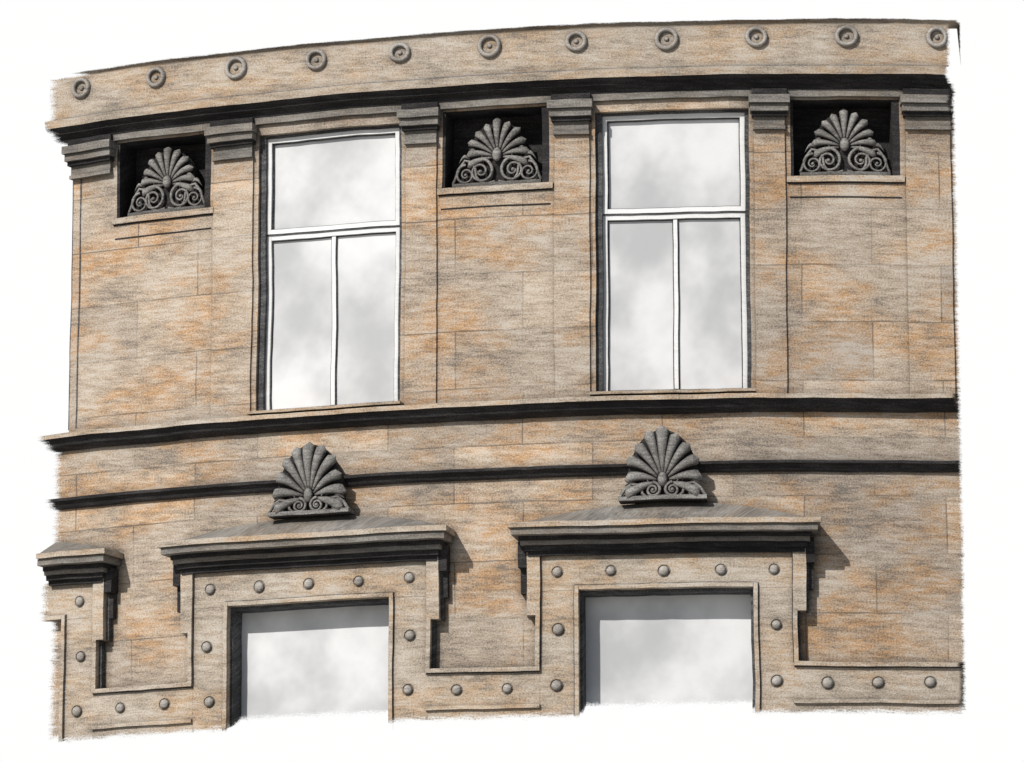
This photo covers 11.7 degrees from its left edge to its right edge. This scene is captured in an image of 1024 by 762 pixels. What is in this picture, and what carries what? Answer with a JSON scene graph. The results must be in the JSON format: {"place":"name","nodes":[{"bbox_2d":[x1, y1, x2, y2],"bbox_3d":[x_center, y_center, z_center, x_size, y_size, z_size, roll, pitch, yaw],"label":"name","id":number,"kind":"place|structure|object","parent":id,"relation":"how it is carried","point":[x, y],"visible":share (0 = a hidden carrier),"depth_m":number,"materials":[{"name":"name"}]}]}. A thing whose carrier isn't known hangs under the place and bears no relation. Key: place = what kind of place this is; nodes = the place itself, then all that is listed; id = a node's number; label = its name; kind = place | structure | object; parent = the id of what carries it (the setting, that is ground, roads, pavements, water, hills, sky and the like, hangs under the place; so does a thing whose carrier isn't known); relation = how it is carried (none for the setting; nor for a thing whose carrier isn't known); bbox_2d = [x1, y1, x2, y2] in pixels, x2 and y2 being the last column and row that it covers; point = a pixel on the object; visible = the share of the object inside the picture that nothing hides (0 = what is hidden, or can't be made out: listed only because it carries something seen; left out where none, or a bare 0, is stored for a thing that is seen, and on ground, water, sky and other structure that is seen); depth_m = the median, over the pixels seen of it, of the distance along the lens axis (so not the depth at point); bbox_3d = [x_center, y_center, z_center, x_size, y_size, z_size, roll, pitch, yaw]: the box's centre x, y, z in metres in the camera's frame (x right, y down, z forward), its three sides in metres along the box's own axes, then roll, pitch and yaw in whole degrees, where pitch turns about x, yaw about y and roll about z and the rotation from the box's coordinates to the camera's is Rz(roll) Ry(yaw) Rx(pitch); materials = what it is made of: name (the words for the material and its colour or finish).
{"place":"outdoors","nodes":[
{"label":"outdoors","id":0,"kind":"place"},
{"bbox_2d":[49,83,965,738],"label":"ashlar wall","id":1,"kind":"structure","parent":0,"point":[887,569],"depth_m":35.03,"materials":[{"name":"stone"}]},
{"bbox_2d":[68,179,80,429],"bbox_3d":[-3.128,-0.544,36.409,0.090,1.864,0.203,-7,-14,28],"label":"corner pilaster joint","id":2,"kind":"object","parent":1,"relation":"attached to","point":[78,306],"visible":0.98,"depth_m":36.32,"materials":[{"name":"beige stone"}]},
{"bbox_2d":[36,542,123,618],"bbox_3d":[-3.081,1.406,35.708,0.577,0.594,0.294,-6,-14,27],"label":"hood mould","id":3,"kind":"object","parent":1,"relation":"attached to","point":[61,564],"visible":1,"depth_m":35.66,"materials":[{"name":"stone"}]},
{"bbox_2d":[157,516,455,612],"bbox_3d":[-1.443,1.248,35.045,2.169,0.623,0.339,-4,-13,19],"label":"hood mould","id":4,"kind":"object","parent":1,"relation":"attached to","point":[314,542],"visible":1,"depth_m":34.97,"materials":[{"name":"stone"}]},
{"bbox_2d":[267,442,354,519],"bbox_3d":[-1.414,0.688,35.138,0.622,0.525,0.160,-4,-13,18],"label":"palmette finial","id":5,"kind":"object","parent":4,"relation":"on","point":[310,480],"visible":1,"depth_m":35.09,"materials":[{"name":"grey stone"}]},
{"bbox_2d":[258,125,401,410],"bbox_3d":[-1.283,-0.783,35.610,1.092,2.071,0.081,-4,-13,18],"label":"sash window","id":6,"kind":"structure","parent":1,"relation":"attached to","point":[270,235],"depth_m":35.67,"materials":[{"name":"white wood"}]},
{"bbox_2d":[272,135,395,409],"bbox_3d":[-1.267,-0.778,35.633,1.014,2.072,0.011,-4,-13,18],"label":"glass","id":7,"kind":"object","parent":6,"relation":"attached to","point":[336,181],"visible":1,"depth_m":35.63,"materials":[{"name":"white glass"}]},
{"bbox_2d":[241,595,754,717],"bbox_3d":[-0.138,2.008,34.830,3.694,0.987,0.132,-3,-12,12],"label":"window glass","id":8,"kind":"object","parent":1,"relation":"attached to","point":[677,649],"visible":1,"depth_m":34.66,"materials":[{"name":"white glass"}]},
{"bbox_2d":[39,393,958,451],"bbox_3d":[-0.170,0.251,35.212,6.829,0.144,0.647,-3,-12,12],"label":"sill string course","id":9,"kind":"object","parent":1,"relation":"attached to","point":[524,409],"visible":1,"depth_m":34.90,"materials":[{"name":"stone"}]},
{"bbox_2d":[246,401,403,415],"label":"stone sill","id":10,"kind":"structure","parent":9,"relation":"on","point":[327,408],"depth_m":35.24,"materials":[{"name":"stone"}]},
{"bbox_2d":[590,388,755,395],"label":"stone sill","id":11,"kind":"structure","parent":9,"relation":"on","point":[677,392],"depth_m":34.73,"materials":[{"name":"stone"}]},
{"bbox_2d":[42,548,963,741],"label":"window surrounds","id":12,"kind":"object","parent":1,"relation":"attached to","point":[418,612],"visible":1,"depth_m":34.59,"materials":[{"name":"stone"}]},
{"bbox_2d":[71,563,934,716],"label":"ball studs","id":13,"kind":"object","parent":12,"relation":"attached to","point":[827,682],"visible":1,"depth_m":34.58,"materials":[{"name":"grey stone"}]},
{"bbox_2d":[63,555,964,740],"bbox_3d":[-0.055,1.855,34.866,6.567,1.202,0.612,-3,-12,13],"label":"window reveal","id":14,"kind":"object","parent":12,"relation":"attached to","point":[236,666],"visible":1,"depth_m":34.73,"materials":[{"name":"beige stone"}]},
{"bbox_2d":[45,18,960,144],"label":"cornice","id":15,"kind":"structure","parent":1,"relation":"on","point":[802,53],"depth_m":35.45,"materials":[{"name":"stone"}]},
{"bbox_2d":[71,25,947,98],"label":"cornice ring ornaments","id":16,"kind":"object","parent":15,"relation":"attached to","point":[482,52],"visible":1,"depth_m":35.44},
{"bbox_2d":[48,459,959,509],"bbox_3d":[-0.164,0.692,35.142,6.803,0.101,0.597,-3,-12,12],"label":"string course","id":17,"kind":"object","parent":1,"relation":"attached to","point":[715,466],"visible":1,"depth_m":34.84,"materials":[{"name":"grey stone"}]},
{"bbox_2d":[117,100,899,217],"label":"niche recesses","id":18,"kind":"object","parent":1,"relation":"attached to","point":[462,128],"visible":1,"depth_m":35.58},
{"bbox_2d":[112,175,904,239],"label":"niche sills","id":19,"kind":"structure","parent":1,"relation":"attached to","point":[539,186],"depth_m":35.30,"materials":[{"name":"beige stone"}]},
{"bbox_2d":[127,146,203,216],"bbox_3d":[-2.477,-1.451,36.274,0.651,0.506,0.153,-6,-13,24],"label":"niche palmette","id":20,"kind":"object","parent":19,"relation":"on","point":[170,182],"visible":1,"depth_m":36.23,"materials":[{"name":"grey stone"}]},
{"bbox_2d":[452,117,541,187],"bbox_3d":[-0.097,-1.619,35.491,0.658,0.510,0.153,-3,-12,12],"label":"niche palmette","id":21,"kind":"object","parent":19,"relation":"on","point":[500,153],"visible":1,"depth_m":35.44,"materials":[{"name":"grey stone"}]},
{"bbox_2d":[799,108,890,175],"bbox_3d":[2.340,-1.672,35.236,0.650,0.503,0.153,0,-12,0],"label":"niche palmette","id":22,"kind":"object","parent":19,"relation":"on","point":[844,142],"visible":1,"depth_m":35.18,"materials":[{"name":"grey stone"}]},
{"bbox_2d":[113,89,952,141],"bbox_3d":[-0.056,-1.922,35.681,6.554,0.060,0.523,-3,-12,12],"label":"architrave","id":23,"kind":"object","parent":1,"relation":"attached to","point":[793,93],"visible":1,"depth_m":35.41,"materials":[{"name":"grey stone"}]},
{"bbox_2d":[211,130,954,417],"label":"pilaster shafts","id":24,"kind":"object","parent":1,"relation":"attached to","point":[930,271],"visible":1,"depth_m":35.12,"materials":[{"name":"beige stone"}]},
{"bbox_2d":[61,88,953,180],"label":"pilaster capitals","id":25,"kind":"object","parent":24,"relation":"on","point":[420,123],"visible":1,"depth_m":35.45,"materials":[{"name":"stone"}]},
{"bbox_2d":[507,502,820,594],"bbox_3d":[1.054,1.128,34.499,2.164,0.627,0.339,-1,-12,6],"label":"hood mould","id":26,"kind":"object","parent":1,"relation":"attached to","point":[665,527],"visible":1,"depth_m":34.44,"materials":[{"name":"stone"}]},
{"bbox_2d":[618,425,707,503],"bbox_3d":[1.044,0.571,34.604,0.624,0.533,0.160,-1,-12,6],"label":"palmette finial","id":27,"kind":"object","parent":26,"relation":"on","point":[662,461],"visible":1,"depth_m":34.55,"materials":[{"name":"grey stone"}]},
{"bbox_2d":[595,109,751,390],"bbox_3d":[1.131,-0.892,35.100,1.085,2.063,0.081,-1,-12,6],"label":"sash window","id":28,"kind":"structure","parent":1,"relation":"attached to","point":[605,215],"depth_m":35.14,"materials":[{"name":"white wood"}]},
{"bbox_2d":[609,119,741,390],"bbox_3d":[1.142,-0.887,35.125,1.007,2.064,0.011,-1,-12,6],"label":"glass","id":29,"kind":"object","parent":28,"relation":"attached to","point":[673,163],"visible":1,"depth_m":35.12,"materials":[{"name":"white glass"}]},
{"bbox_2d":[0,0,1023,761],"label":"sky","id":30,"kind":"structure","parent":0,"point":[44,44],"depth_m":121.08,"materials":[{"name":"white"}]}
]}

